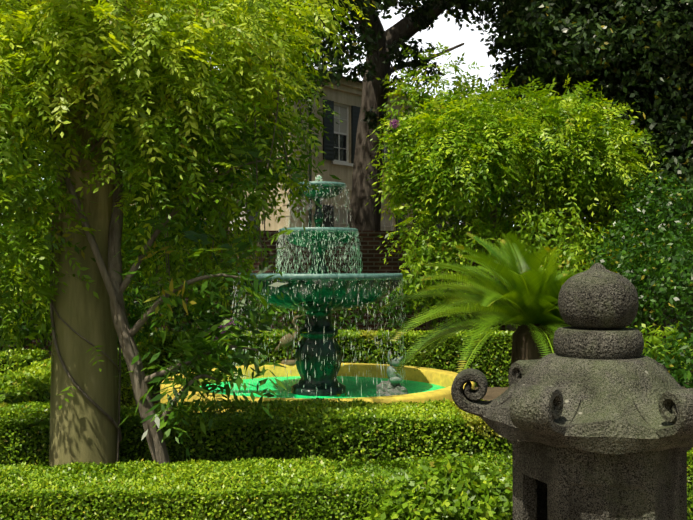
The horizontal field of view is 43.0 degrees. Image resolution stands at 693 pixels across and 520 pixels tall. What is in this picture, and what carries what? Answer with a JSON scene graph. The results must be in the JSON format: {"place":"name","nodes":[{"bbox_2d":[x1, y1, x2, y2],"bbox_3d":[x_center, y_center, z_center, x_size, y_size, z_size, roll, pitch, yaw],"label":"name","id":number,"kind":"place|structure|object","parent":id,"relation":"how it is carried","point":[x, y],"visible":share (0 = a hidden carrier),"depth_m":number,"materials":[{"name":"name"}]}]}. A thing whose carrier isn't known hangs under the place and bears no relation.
{"place":"outdoors","nodes":[
{"label":"outdoors","id":0,"kind":"place"},
{"bbox_2d":[48,29,282,475],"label":"tree branches","id":1,"kind":"object","parent":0,"point":[116,284],"visible":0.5,"depth_m":4.94,"materials":[{"name":"brown wood"}]},
{"bbox_2d":[115,105,425,230],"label":"house window blinds","id":2,"kind":"object","parent":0,"point":[343,130],"depth_m":30.17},
{"bbox_2d":[129,70,455,230],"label":"house walls","id":3,"kind":"structure","parent":0,"point":[347,95],"depth_m":29.72,"materials":[{"name":"beige paint"}]},
{"bbox_2d":[126,96,456,230],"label":"house shutters","id":4,"kind":"object","parent":3,"relation":"attached to","point":[328,145],"visible":0.06,"depth_m":29.36,"materials":[{"name":"black wood"}]},
{"bbox_2d":[230,103,392,230],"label":"house window frames","id":5,"kind":"structure","parent":3,"relation":"in","point":[346,163],"depth_m":30.18,"materials":[{"name":"white paint"}]},
{"bbox_2d":[245,133,390,230],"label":"window","id":6,"kind":"structure","parent":3,"relation":"in","point":[342,137],"depth_m":30.16,"materials":[{"name":"grey glass"}]},
{"bbox_2d":[314,69,411,95],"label":"house roof","id":7,"kind":"structure","parent":3,"relation":"on","point":[344,77],"depth_m":30.09,"materials":[{"name":"grey"}]},
{"bbox_2d":[1,0,594,230],"label":"sky","id":8,"kind":"structure","parent":0,"point":[444,32],"materials":[{"name":"white"}]},
{"bbox_2d":[182,364,454,386],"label":"pool inner wall","id":9,"kind":"structure","parent":0,"point":[432,377],"depth_m":10.94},
{"bbox_2d":[45,358,692,406],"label":"ground","id":10,"kind":"structure","parent":0,"point":[492,393],"depth_m":11.43,"materials":[{"name":"green plant"}]},
{"bbox_2d":[0,426,9,464],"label":"hedge","id":11,"kind":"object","parent":10,"relation":"on","point":[2,440],"visible":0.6,"depth_m":4.95,"materials":[{"name":"green plant"}]},
{"bbox_2d":[0,344,49,379],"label":"hedge","id":12,"kind":"object","parent":10,"relation":"on","point":[40,354],"visible":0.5,"depth_m":8.93,"materials":[{"name":"green plant"}]},
{"bbox_2d":[0,333,162,413],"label":"hedge","id":13,"kind":"object","parent":10,"relation":"on","point":[27,384],"visible":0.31,"depth_m":7.53,"materials":[{"name":"green plant"}]},
{"bbox_2d":[49,0,127,475],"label":"trunk","id":14,"kind":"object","parent":10,"relation":"on","point":[83,429],"depth_m":5.03,"materials":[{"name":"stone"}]},
{"bbox_2d":[1,6,179,94],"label":"pergola beams","id":15,"kind":"structure","parent":14,"relation":"on","point":[120,20],"depth_m":6.12,"materials":[{"name":"brown wood"}]},
{"bbox_2d":[0,0,374,466],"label":"wisteria leaves","id":16,"kind":"object","parent":10,"relation":"on","point":[251,57],"visible":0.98,"depth_m":4.92,"materials":[{"name":"green plant"}]},
{"bbox_2d":[0,143,458,394],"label":"shrub leaves","id":17,"kind":"object","parent":10,"relation":"on","point":[131,311],"visible":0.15,"depth_m":12.25,"materials":[{"name":"green plant"}]},
{"bbox_2d":[4,118,400,339],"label":"pink shrub flowers","id":18,"kind":"object","parent":17,"relation":"on","point":[394,122],"visible":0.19,"depth_m":13.09,"materials":[{"name":"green plant"}]},
{"bbox_2d":[0,393,511,475],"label":"pool hedge","id":19,"kind":"object","parent":10,"relation":"on","point":[340,430],"visible":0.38,"depth_m":5.37,"materials":[{"name":"green plant"}]},
{"bbox_2d":[0,447,512,519],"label":"hedge","id":20,"kind":"object","parent":10,"relation":"on","point":[286,489],"visible":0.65,"depth_m":3.69,"materials":[{"name":"green plant"}]},
{"bbox_2d":[160,363,474,412],"bbox_3d":[-0.309,1.507,9.695,3.414,0.400,3.300,0,0,-1],"label":"pool coping","id":21,"kind":"object","parent":10,"relation":"on","point":[438,394],"visible":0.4,"depth_m":8.44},
{"bbox_2d":[274,314,304,364],"bbox_3d":[-0.722,1.004,11.200,0.339,0.632,0.224,0,-1,-33],"label":"heron statue","id":22,"kind":"object","parent":21,"relation":"on","point":[287,342],"visible":0.85,"depth_m":11.16,"materials":[{"name":"stone"}]},
{"bbox_2d":[200,376,445,397],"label":"pool water","id":23,"kind":"structure","parent":21,"relation":"in","point":[352,384],"depth_m":10.07,"materials":[{"name":"green liquid"}]},
{"bbox_2d":[230,175,406,397],"bbox_3d":[-0.307,0.307,9.705,2.032,2.498,2.047,0,0,-1],"label":"fountain","id":24,"kind":"object","parent":23,"relation":"in","point":[320,292],"visible":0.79,"depth_m":9.43,"materials":[{"name":"green metal"}]},
{"bbox_2d":[376,351,407,396],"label":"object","id":25,"kind":"object","parent":23,"relation":"in","point":[391,386],"visible":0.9,"depth_m":9.11,"materials":[{"name":"grey stone"}]},
{"bbox_2d":[0,222,692,357],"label":"garden brick wall","id":26,"kind":"structure","parent":10,"relation":"on","point":[372,258],"depth_m":15.91,"materials":[{"name":"brown brick"}]},
{"bbox_2d":[0,0,692,274],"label":"tree trunks","id":27,"kind":"object","parent":10,"relation":"on","point":[30,5],"visible":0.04,"depth_m":23.81,"materials":[{"name":"plant"}]},
{"bbox_2d":[140,327,555,386],"bbox_3d":[0.199,1.345,12.184,7.444,0.806,0.696,0,0,-1],"label":"hedge","id":28,"kind":"object","parent":10,"relation":"on","point":[491,361],"visible":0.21,"depth_m":11.92,"materials":[{"name":"green plant"}]},
{"bbox_2d":[139,0,620,230],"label":"tree","id":29,"kind":"object","parent":10,"relation":"on","point":[381,47],"visible":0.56,"depth_m":14.81,"materials":[{"name":"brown plant"}]},
{"bbox_2d":[355,448,512,519],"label":"shrub leaves","id":30,"kind":"object","parent":10,"relation":"on","point":[465,493],"visible":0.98,"depth_m":3.34,"materials":[{"name":"green plant"}]},
{"bbox_2d":[365,42,667,331],"bbox_3d":[2.637,-0.800,13.776,4.580,5.117,3.972,0,0,-1],"label":"tree","id":31,"kind":"object","parent":10,"relation":"on","point":[462,150],"visible":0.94,"depth_m":12.95,"materials":[{"name":"green plant"}]},
{"bbox_2d":[393,202,692,377],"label":"lime shrub leaves","id":32,"kind":"object","parent":10,"relation":"on","point":[568,254],"visible":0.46,"depth_m":12.49,"materials":[{"name":"green plant"}]},
{"bbox_2d":[472,0,692,357],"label":"tree","id":33,"kind":"object","parent":10,"relation":"on","point":[651,77],"visible":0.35,"depth_m":14.14,"materials":[{"name":"green plant"}]},
{"bbox_2d":[549,173,692,387],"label":"shrub leaves","id":34,"kind":"object","parent":10,"relation":"on","point":[681,259],"visible":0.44,"depth_m":10.19,"materials":[{"name":"green plant"}]},
{"bbox_2d":[687,447,692,519],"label":"hedge","id":35,"kind":"object","parent":10,"relation":"on","point":[690,484],"depth_m":4.18,"materials":[{"name":"green plant"}]},
{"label":"path paving","id":36,"kind":"structure","parent":0,"visible":0},
{"bbox_2d":[379,231,627,373],"bbox_3d":[1.131,0.730,6.505,1.865,1.900,1.991,0,-1,36],"label":"fern","id":37,"kind":"object","parent":36,"relation":"on","point":[531,299],"visible":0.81,"depth_m":6.33,"materials":[{"name":"green plant"}]},
{"bbox_2d":[451,263,692,519],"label":"stone lantern","id":38,"kind":"object","parent":36,"relation":"on","point":[591,418],"visible":1,"depth_m":2.09,"materials":[{"name":"stone"}]}
]}

